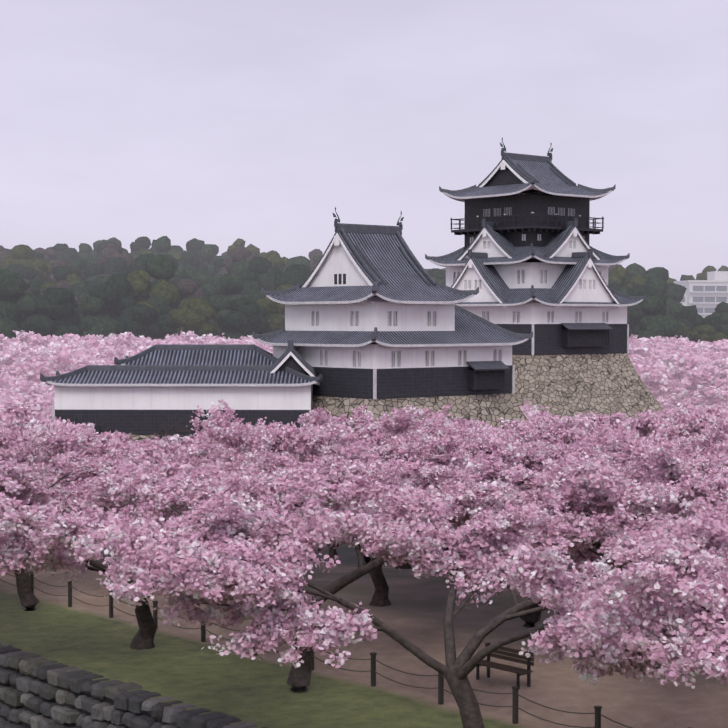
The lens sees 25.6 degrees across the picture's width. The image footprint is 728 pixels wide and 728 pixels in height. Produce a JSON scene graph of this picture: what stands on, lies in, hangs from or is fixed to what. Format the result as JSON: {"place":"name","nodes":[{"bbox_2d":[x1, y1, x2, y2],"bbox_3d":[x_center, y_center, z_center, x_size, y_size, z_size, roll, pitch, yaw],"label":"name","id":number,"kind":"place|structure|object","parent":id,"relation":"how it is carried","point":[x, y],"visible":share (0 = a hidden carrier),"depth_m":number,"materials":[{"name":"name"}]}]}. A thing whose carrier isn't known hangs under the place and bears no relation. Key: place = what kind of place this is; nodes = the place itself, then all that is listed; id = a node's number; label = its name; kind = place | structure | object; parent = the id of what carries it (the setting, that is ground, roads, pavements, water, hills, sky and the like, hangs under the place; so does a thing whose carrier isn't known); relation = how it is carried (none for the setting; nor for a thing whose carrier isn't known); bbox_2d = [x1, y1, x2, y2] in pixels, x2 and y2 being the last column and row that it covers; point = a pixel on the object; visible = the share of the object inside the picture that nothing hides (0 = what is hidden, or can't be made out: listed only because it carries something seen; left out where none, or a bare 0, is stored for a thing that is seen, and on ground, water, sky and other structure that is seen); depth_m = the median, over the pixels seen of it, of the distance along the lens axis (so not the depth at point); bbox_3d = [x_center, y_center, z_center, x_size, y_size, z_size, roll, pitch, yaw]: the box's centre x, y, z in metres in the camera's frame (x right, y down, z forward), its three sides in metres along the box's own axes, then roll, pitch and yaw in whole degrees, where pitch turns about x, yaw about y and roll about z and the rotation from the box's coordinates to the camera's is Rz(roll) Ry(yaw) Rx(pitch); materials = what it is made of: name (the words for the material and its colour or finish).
{"place":"outdoors","nodes":[
{"label":"outdoors","id":0,"kind":"place"},
{"bbox_2d":[0,378,727,727],"bbox_3d":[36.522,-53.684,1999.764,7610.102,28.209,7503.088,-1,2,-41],"label":"ground","id":1,"kind":"structure","parent":0,"point":[414,612],"depth_m":46.82,"materials":[{"name":"brown soil"}]},
{"bbox_2d":[0,417,25,440],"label":"cherry tree","id":2,"kind":"object","parent":1,"relation":"on","point":[16,425],"visible":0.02,"depth_m":122.63,"materials":[{"name":"pink plant"}]},
{"bbox_2d":[0,356,31,381],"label":"cherry tree","id":3,"kind":"object","parent":1,"relation":"on","point":[13,369],"visible":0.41,"depth_m":227.92,"materials":[{"name":"pink plant"}]},
{"bbox_2d":[0,244,35,266],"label":"forest tree","id":4,"kind":"object","parent":1,"relation":"on","point":[22,254],"visible":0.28,"depth_m":463.52,"materials":[{"name":"green plant"}]},
{"bbox_2d":[0,269,37,338],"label":"forest tree","id":5,"kind":"object","parent":1,"relation":"on","point":[16,302],"visible":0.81,"depth_m":293.95,"materials":[{"name":"green plant"}]},
{"bbox_2d":[0,423,43,463],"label":"cherry tree","id":6,"kind":"object","parent":1,"relation":"on","point":[11,446],"visible":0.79,"depth_m":62.09,"materials":[{"name":"pink plant"}]},
{"bbox_2d":[0,369,51,387],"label":"cherry tree","id":7,"kind":"object","parent":1,"relation":"on","point":[34,377],"visible":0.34,"depth_m":215.20,"materials":[{"name":"pink plant"}]},
{"bbox_2d":[0,339,52,356],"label":"cherry tree","id":8,"kind":"object","parent":1,"relation":"on","point":[10,348],"visible":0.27,"depth_m":241.36,"materials":[{"name":"pink plant"}]},
{"bbox_2d":[0,391,53,421],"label":"cherry tree","id":9,"kind":"object","parent":1,"relation":"on","point":[7,400],"visible":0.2,"depth_m":178.27,"materials":[{"name":"pink plant"}]},
{"bbox_2d":[4,401,53,416],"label":"cherry tree","id":10,"kind":"object","parent":1,"relation":"on","point":[16,410],"visible":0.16,"depth_m":172.21,"materials":[{"name":"pink plant"}]},
{"bbox_2d":[0,330,60,347],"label":"cherry tree","id":11,"kind":"object","parent":1,"relation":"on","point":[27,338],"visible":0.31,"depth_m":255.81,"materials":[{"name":"pink plant"}]},
{"bbox_2d":[11,382,53,397],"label":"cherry tree","id":12,"kind":"object","parent":1,"relation":"on","point":[28,387],"visible":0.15,"depth_m":203.12,"materials":[{"name":"pink plant"}]},
{"bbox_2d":[8,348,59,365],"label":"cherry tree","id":13,"kind":"object","parent":1,"relation":"on","point":[29,355],"visible":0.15,"depth_m":233.50,"materials":[{"name":"pink plant"}]},
{"bbox_2d":[0,455,69,507],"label":"cherry tree","id":14,"kind":"object","parent":1,"relation":"on","point":[24,475],"visible":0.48,"depth_m":54.55,"materials":[{"name":"pink plant"}]},
{"bbox_2d":[25,258,51,281],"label":"forest tree","id":15,"kind":"object","parent":1,"relation":"on","point":[39,266],"visible":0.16,"depth_m":435.75,"materials":[{"name":"green plant"}]},
{"bbox_2d":[0,412,98,443],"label":"cherry tree","id":16,"kind":"object","parent":1,"relation":"on","point":[7,415],"visible":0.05,"depth_m":133.22,"materials":[{"name":"pink plant"}]},
{"bbox_2d":[24,288,82,337],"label":"forest tree","id":17,"kind":"object","parent":1,"relation":"on","point":[54,314],"visible":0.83,"depth_m":296.13,"materials":[{"name":"green plant"}]},
{"bbox_2d":[43,266,77,283],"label":"forest tree","id":18,"kind":"object","parent":1,"relation":"on","point":[60,273],"visible":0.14,"depth_m":414.65,"materials":[{"name":"green plant"}]},
{"bbox_2d":[9,341,114,355],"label":"cherry tree","id":19,"kind":"object","parent":1,"relation":"on","point":[43,349],"visible":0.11,"depth_m":244.31,"materials":[{"name":"pink plant"}]},
{"bbox_2d":[53,243,77,262],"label":"forest tree","id":20,"kind":"object","parent":1,"relation":"on","point":[66,253],"visible":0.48,"depth_m":566.43,"materials":[{"name":"green plant"}]},
{"bbox_2d":[21,349,120,375],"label":"cherry tree","id":21,"kind":"object","parent":1,"relation":"on","point":[62,364],"visible":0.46,"depth_m":215.29,"materials":[{"name":"pink plant"}]},
{"bbox_2d":[68,259,91,280],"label":"forest tree","id":22,"kind":"object","parent":1,"relation":"on","point":[78,266],"visible":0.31,"depth_m":443.50,"materials":[{"name":"green plant"}]},
{"bbox_2d":[40,336,129,351],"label":"cherry tree","id":23,"kind":"object","parent":1,"relation":"on","point":[61,344],"visible":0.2,"depth_m":251.03,"materials":[{"name":"pink plant"}]},
{"bbox_2d":[24,415,153,446],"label":"cherry tree","id":24,"kind":"object","parent":1,"relation":"on","point":[55,424],"visible":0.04,"depth_m":122.42,"materials":[{"name":"pink plant"}]},
{"bbox_2d":[80,297,118,337],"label":"forest tree","id":25,"kind":"object","parent":1,"relation":"on","point":[95,323],"visible":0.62,"depth_m":295.51,"materials":[{"name":"green plant"}]},
{"bbox_2d":[59,332,141,347],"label":"cherry tree","id":26,"kind":"object","parent":1,"relation":"on","point":[121,339],"visible":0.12,"depth_m":268.23,"materials":[{"name":"pink plant"}]},
{"bbox_2d":[0,444,208,610],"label":"cherry tree","id":27,"kind":"object","parent":1,"relation":"on","point":[79,464],"visible":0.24,"depth_m":57.02,"materials":[{"name":"pink plant"}]},
{"bbox_2d":[85,257,127,277],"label":"forest tree","id":28,"kind":"object","parent":1,"relation":"on","point":[112,266],"visible":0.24,"depth_m":439.72,"materials":[{"name":"green plant"}]},
{"bbox_2d":[82,274,145,324],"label":"forest tree","id":29,"kind":"object","parent":1,"relation":"on","point":[113,292],"visible":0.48,"depth_m":304.82,"materials":[{"name":"green plant"}]},
{"bbox_2d":[99,241,132,266],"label":"forest tree","id":30,"kind":"object","parent":1,"relation":"on","point":[110,249],"visible":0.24,"depth_m":463.75,"materials":[{"name":"brown plant"}]},
{"bbox_2d":[0,643,266,727],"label":"moat wall stones","id":31,"kind":"object","parent":1,"relation":"on","point":[34,693],"visible":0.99,"depth_m":43.19,"materials":[{"name":"black stone"}]},
{"bbox_2d":[76,418,193,446],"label":"bare tree","id":32,"kind":"object","parent":1,"relation":"on","point":[170,433],"visible":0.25,"depth_m":136.70,"materials":[{"name":"brown wood"}]},
{"bbox_2d":[116,304,158,337],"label":"forest tree","id":33,"kind":"object","parent":1,"relation":"on","point":[136,318],"visible":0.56,"depth_m":295.43,"materials":[{"name":"green plant"}]},
{"bbox_2d":[130,236,150,254],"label":"forest tree","id":34,"kind":"object","parent":1,"relation":"on","point":[139,245],"visible":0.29,"depth_m":577.49,"materials":[{"name":"green plant"}]},
{"bbox_2d":[127,254,154,274],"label":"forest tree","id":35,"kind":"object","parent":1,"relation":"on","point":[139,262],"visible":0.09,"depth_m":394.03,"materials":[{"name":"green plant"}]},
{"bbox_2d":[126,269,179,335],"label":"forest tree","id":36,"kind":"object","parent":1,"relation":"on","point":[139,281],"visible":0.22,"depth_m":311.49,"materials":[{"name":"green plant"}]},
{"bbox_2d":[152,236,172,256],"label":"forest tree","id":37,"kind":"object","parent":1,"relation":"on","point":[162,245],"visible":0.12,"depth_m":526.29,"materials":[{"name":"green plant"}]},
{"bbox_2d":[145,254,180,338],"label":"forest tree","id":38,"kind":"object","parent":1,"relation":"on","point":[158,267],"visible":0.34,"depth_m":316.89,"materials":[{"name":"green plant"}]},
{"bbox_2d":[148,313,179,339],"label":"forest tree","id":39,"kind":"object","parent":1,"relation":"on","point":[163,326],"visible":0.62,"depth_m":304.32,"materials":[{"name":"green plant"}]},
{"bbox_2d":[146,330,204,343],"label":"cherry tree","id":40,"kind":"object","parent":1,"relation":"on","point":[181,337],"visible":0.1,"depth_m":287.08,"materials":[{"name":"pink plant"}]},
{"bbox_2d":[19,399,333,515],"bbox_3d":[-6.519,5.056,65.206,12.449,6.817,14.793,0,2,9],"label":"cherry tree","id":41,"kind":"object","parent":1,"relation":"on","point":[244,438],"visible":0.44,"depth_m":61.00,"materials":[{"name":"pink plant"}]},
{"bbox_2d":[40,340,322,445],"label":"castle outbuilding","id":42,"kind":"structure","parent":1,"relation":"on","point":[148,393],"depth_m":143.30,"materials":[{"name":"paint"}]},
{"bbox_2d":[173,279,204,308],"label":"forest tree","id":43,"kind":"object","parent":1,"relation":"on","point":[189,288],"visible":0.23,"depth_m":328.42,"materials":[{"name":"brown plant"}]},
{"bbox_2d":[175,252,207,270],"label":"forest tree","id":44,"kind":"object","parent":1,"relation":"on","point":[191,259],"visible":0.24,"depth_m":503.16,"materials":[{"name":"green plant"}]},
{"bbox_2d":[174,267,209,283],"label":"forest tree","id":45,"kind":"object","parent":1,"relation":"on","point":[192,273],"visible":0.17,"depth_m":394.71,"materials":[{"name":"green plant"}]},
{"bbox_2d":[171,297,216,337],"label":"forest tree","id":46,"kind":"object","parent":1,"relation":"on","point":[195,315],"visible":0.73,"depth_m":293.49,"materials":[{"name":"green plant"}]},
{"bbox_2d":[0,433,399,649],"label":"cherry tree","id":47,"kind":"object","parent":1,"relation":"on","point":[49,542],"visible":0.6,"depth_m":43.93,"materials":[{"name":"pink plant"}]},
{"bbox_2d":[204,295,231,330],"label":"forest tree","id":48,"kind":"object","parent":1,"relation":"on","point":[220,304],"visible":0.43,"depth_m":309.41,"materials":[{"name":"green plant"}]},
{"bbox_2d":[220,273,248,299],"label":"forest tree","id":49,"kind":"object","parent":1,"relation":"on","point":[231,284],"visible":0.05,"depth_m":339.12,"materials":[{"name":"green plant"}]},
{"bbox_2d":[223,247,254,271],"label":"forest tree","id":50,"kind":"object","parent":1,"relation":"on","point":[240,253],"visible":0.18,"depth_m":442.53,"materials":[{"name":"brown plant"}]},
{"bbox_2d":[220,271,262,294],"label":"forest tree","id":51,"kind":"object","parent":1,"relation":"on","point":[250,280],"visible":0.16,"depth_m":363.08,"materials":[{"name":"green plant"}]},
{"bbox_2d":[221,297,269,338],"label":"forest tree","id":52,"kind":"object","parent":1,"relation":"on","point":[243,316],"visible":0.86,"depth_m":295.69,"materials":[{"name":"green plant"}]},
{"bbox_2d":[248,257,279,290],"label":"forest tree","id":53,"kind":"object","parent":1,"relation":"on","point":[265,270],"visible":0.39,"depth_m":393.31,"materials":[{"name":"green plant"}]},
{"bbox_2d":[255,284,292,332],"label":"forest tree","id":54,"kind":"object","parent":1,"relation":"on","point":[276,311],"visible":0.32,"depth_m":302.01,"materials":[{"name":"green plant"}]},
{"bbox_2d":[0,584,555,727],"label":"bank grass","id":55,"kind":"structure","parent":1,"relation":"on","point":[184,667],"depth_m":43.78,"materials":[{"name":"green plant"}]},
{"bbox_2d":[266,264,309,290],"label":"forest tree","id":56,"kind":"object","parent":1,"relation":"on","point":[294,274],"visible":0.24,"depth_m":357.63,"materials":[{"name":"green plant"}]},
{"bbox_2d":[64,460,524,692],"bbox_3d":[-2.701,5.772,41.616,12.859,5.996,15.280,0,2,12],"label":"cherry tree","id":57,"kind":"object","parent":1,"relation":"on","point":[214,516],"visible":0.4,"depth_m":41.91,"materials":[{"name":"pink plant"}]},
{"bbox_2d":[176,405,466,549],"bbox_3d":[-0.710,4.945,62.298,8.482,6.609,16.519,-1,2,-41],"label":"cherry tree","id":58,"kind":"object","parent":1,"relation":"on","point":[414,444],"visible":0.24,"depth_m":59.31,"materials":[{"name":"pink plant"}]},
{"bbox_2d":[0,571,690,727],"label":"rope fence","id":59,"kind":"object","parent":1,"relation":"on","point":[515,707],"visible":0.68,"depth_m":42.55,"materials":[{"name":"grey"}]},
{"bbox_2d":[252,207,532,430],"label":"small castle keep","id":60,"kind":"structure","parent":1,"relation":"on","point":[412,334],"depth_m":145.42,"materials":[{"name":"paint"}]},
{"bbox_2d":[72,477,727,727],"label":"cherry tree","id":61,"kind":"object","parent":1,"relation":"on","point":[232,577],"visible":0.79,"depth_m":34.04,"materials":[{"name":"pink plant"}]},
{"bbox_2d":[180,404,632,606],"bbox_3d":[0.854,4.909,54.910,14.980,6.981,13.452,0,2,0],"label":"cherry tree","id":62,"kind":"object","parent":1,"relation":"on","point":[269,463],"visible":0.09,"depth_m":56.27,"materials":[{"name":"pink plant"}]},
{"bbox_2d":[416,412,502,431],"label":"cherry tree","id":63,"kind":"object","parent":1,"relation":"on","point":[470,423],"visible":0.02,"depth_m":133.08,"materials":[{"name":"pink plant"}]},
{"bbox_2d":[395,418,578,568],"bbox_3d":[3.356,5.406,67.432,7.653,6.082,14.904,-2,3,-53],"label":"cherry tree","id":64,"kind":"object","parent":1,"relation":"on","point":[473,447],"visible":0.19,"depth_m":63.88,"materials":[{"name":"pink plant"}]},
{"bbox_2d":[276,432,727,627],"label":"cherry tree","id":65,"kind":"object","parent":1,"relation":"on","point":[584,487],"visible":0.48,"depth_m":46.96,"materials":[{"name":"pink plant"}]},
{"bbox_2d":[476,642,533,689],"bbox_3d":[3.733,8.106,42.981,0.500,0.950,1.800,-1,2,-41],"label":"park bench","id":66,"kind":"object","parent":1,"relation":"on","point":[489,664],"visible":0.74,"depth_m":42.95,"materials":[{"name":"brown wood"}]},
{"bbox_2d":[518,400,557,419],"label":"cherry tree","id":67,"kind":"object","parent":1,"relation":"on","point":[528,410],"visible":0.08,"depth_m":177.10,"materials":[{"name":"pink plant"}]},
{"bbox_2d":[425,137,664,419],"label":"castle keep","id":68,"kind":"structure","parent":1,"relation":"on","point":[527,258],"depth_m":186.88,"materials":[{"name":"paint"}]},
{"bbox_2d":[373,456,727,576],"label":"cherry tree","id":69,"kind":"object","parent":1,"relation":"on","point":[579,531],"visible":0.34,"depth_m":45.27,"materials":[{"name":"pink plant"}]},
{"bbox_2d":[497,417,607,442],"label":"cherry tree","id":70,"kind":"object","parent":1,"relation":"on","point":[520,426],"visible":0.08,"depth_m":144.56,"materials":[{"name":"pink plant"}]},
{"bbox_2d":[419,426,699,474],"bbox_3d":[6.471,5.700,63.175,11.829,5.750,13.504,1,2,39],"label":"cherry tree","id":71,"kind":"object","parent":1,"relation":"on","point":[605,449],"visible":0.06,"depth_m":63.36,"materials":[{"name":"pink plant"}]},
{"bbox_2d":[509,415,648,549],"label":"cherry tree","id":72,"kind":"object","parent":1,"relation":"on","point":[546,430],"visible":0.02,"depth_m":70.84,"materials":[{"name":"pink plant"}]},
{"bbox_2d":[528,411,634,427],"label":"cherry tree","id":73,"kind":"object","parent":1,"relation":"on","point":[600,418],"visible":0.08,"depth_m":160.45,"materials":[{"name":"pink plant"}]},
{"bbox_2d":[527,419,684,454],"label":"cherry tree","id":74,"kind":"object","parent":1,"relation":"on","point":[619,430],"visible":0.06,"depth_m":125.76,"materials":[{"name":"pink plant"}]},
{"bbox_2d":[527,440,689,576],"bbox_3d":[9.610,5.696,57.233,11.242,5.274,12.834,1,2,27],"label":"cherry tree","id":75,"kind":"object","parent":1,"relation":"on","point":[541,445],"visible":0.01,"depth_m":60.79,"materials":[{"name":"pink plant"}]},
{"bbox_2d":[582,431,654,475],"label":"cherry tree","id":76,"kind":"object","parent":1,"relation":"on","point":[620,441],"visible":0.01,"depth_m":65.10,"materials":[{"name":"pink plant"}]},
{"bbox_2d":[552,412,691,444],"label":"cherry tree","id":77,"kind":"object","parent":1,"relation":"on","point":[575,428],"visible":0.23,"depth_m":140.05,"materials":[{"name":"pink plant"}]},
{"bbox_2d":[519,506,727,688],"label":"cherry tree","id":78,"kind":"object","parent":1,"relation":"on","point":[670,563],"visible":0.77,"depth_m":27.73,"materials":[{"name":"pink plant"}]},
{"bbox_2d":[608,266,645,287],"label":"forest tree","id":79,"kind":"object","parent":1,"relation":"on","point":[617,274],"visible":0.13,"depth_m":359.11,"materials":[{"name":"green plant"}]},
{"bbox_2d":[538,417,727,519],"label":"cherry tree","id":80,"kind":"object","parent":1,"relation":"on","point":[716,431],"visible":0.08,"depth_m":54.46,"materials":[{"name":"pink plant"}]},
{"bbox_2d":[551,437,727,470],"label":"cherry tree","id":81,"kind":"object","parent":1,"relation":"on","point":[584,447],"visible":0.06,"depth_m":64.20,"materials":[{"name":"pink plant"}]},
{"bbox_2d":[627,337,665,356],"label":"cherry tree","id":82,"kind":"object","parent":1,"relation":"on","point":[651,343],"visible":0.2,"depth_m":242.03,"materials":[{"name":"pink plant"}]},
{"bbox_2d":[627,285,666,335],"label":"forest tree","id":83,"kind":"object","parent":1,"relation":"on","point":[637,314],"visible":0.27,"depth_m":319.97,"materials":[{"name":"green plant"}]},
{"bbox_2d":[574,570,727,684],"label":"cherry tree","id":84,"kind":"object","parent":1,"relation":"on","point":[655,630],"visible":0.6,"depth_m":27.31,"materials":[{"name":"pink plant"}]},
{"bbox_2d":[628,351,682,364],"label":"cherry tree","id":85,"kind":"object","parent":1,"relation":"on","point":[665,358],"visible":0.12,"depth_m":232.54,"materials":[{"name":"pink plant"}]},
{"bbox_2d":[637,296,684,338],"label":"forest tree","id":86,"kind":"object","parent":1,"relation":"on","point":[653,323],"visible":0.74,"depth_m":292.49,"materials":[{"name":"green plant"}]},
{"bbox_2d":[643,277,683,313],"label":"forest tree","id":87,"kind":"object","parent":1,"relation":"on","point":[658,284],"visible":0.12,"depth_m":345.17,"materials":[{"name":"green plant"}]},
{"bbox_2d":[600,477,727,557],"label":"cherry tree","id":88,"kind":"object","parent":1,"relation":"on","point":[690,504],"visible":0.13,"depth_m":42.66,"materials":[{"name":"pink plant"}]},
{"bbox_2d":[637,368,691,395],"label":"cherry tree","id":89,"kind":"object","parent":1,"relation":"on","point":[656,383],"visible":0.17,"depth_m":208.09,"materials":[{"name":"pink plant"}]},
{"bbox_2d":[642,267,686,301],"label":"forest tree","id":90,"kind":"object","parent":1,"relation":"on","point":[675,292],"visible":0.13,"depth_m":403.90,"materials":[{"name":"green plant"}]},
{"bbox_2d":[622,406,711,439],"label":"cherry tree","id":91,"kind":"object","parent":1,"relation":"on","point":[648,422],"visible":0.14,"depth_m":146.25,"materials":[{"name":"pink plant"}]},
{"bbox_2d":[630,352,720,382],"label":"cherry tree","id":92,"kind":"object","parent":1,"relation":"on","point":[696,362],"visible":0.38,"depth_m":220.69,"materials":[{"name":"pink plant"}]},
{"bbox_2d":[642,365,714,388],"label":"cherry tree","id":93,"kind":"object","parent":1,"relation":"on","point":[697,377],"visible":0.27,"depth_m":214.15,"materials":[{"name":"pink plant"}]},
{"bbox_2d":[641,341,727,358],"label":"cherry tree","id":94,"kind":"object","parent":1,"relation":"on","point":[708,348],"visible":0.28,"depth_m":240.25,"materials":[{"name":"pink plant"}]},
{"bbox_2d":[666,305,703,330],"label":"forest tree","id":95,"kind":"object","parent":1,"relation":"on","point":[690,317],"visible":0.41,"depth_m":328.99,"materials":[{"name":"green plant"}]},
{"bbox_2d":[656,393,720,410],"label":"cherry tree","id":96,"kind":"object","parent":1,"relation":"on","point":[666,402],"visible":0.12,"depth_m":204.35,"materials":[{"name":"pink plant"}]},
{"bbox_2d":[654,385,727,404],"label":"cherry tree","id":97,"kind":"object","parent":1,"relation":"on","point":[689,393],"visible":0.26,"depth_m":206.10,"materials":[{"name":"pink plant"}]},
{"bbox_2d":[674,271,727,317],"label":"distant building","id":98,"kind":"structure","parent":1,"relation":"on","point":[708,296],"depth_m":423.44,"materials":[{"name":"grey concrete"}]},
{"bbox_2d":[678,409,727,448],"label":"cherry tree","id":99,"kind":"object","parent":1,"relation":"on","point":[699,423],"visible":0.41,"depth_m":137.59,"materials":[{"name":"pink plant"}]},
{"bbox_2d":[678,387,727,405],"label":"cherry tree","id":100,"kind":"object","parent":1,"relation":"on","point":[718,396],"visible":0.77,"depth_m":200.35,"materials":[{"name":"pink plant"}]},
{"bbox_2d":[689,324,727,342],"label":"forest tree","id":101,"kind":"object","parent":1,"relation":"on","point":[705,332],"visible":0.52,"depth_m":302.90,"materials":[{"name":"green plant"}]},
{"bbox_2d":[692,316,727,340],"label":"forest tree","id":102,"kind":"object","parent":1,"relation":"on","point":[713,321],"visible":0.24,"depth_m":311.42,"materials":[{"name":"green plant"}]},
{"bbox_2d":[0,0,727,280],"label":"sky","id":103,"kind":"structure","parent":0,"point":[218,122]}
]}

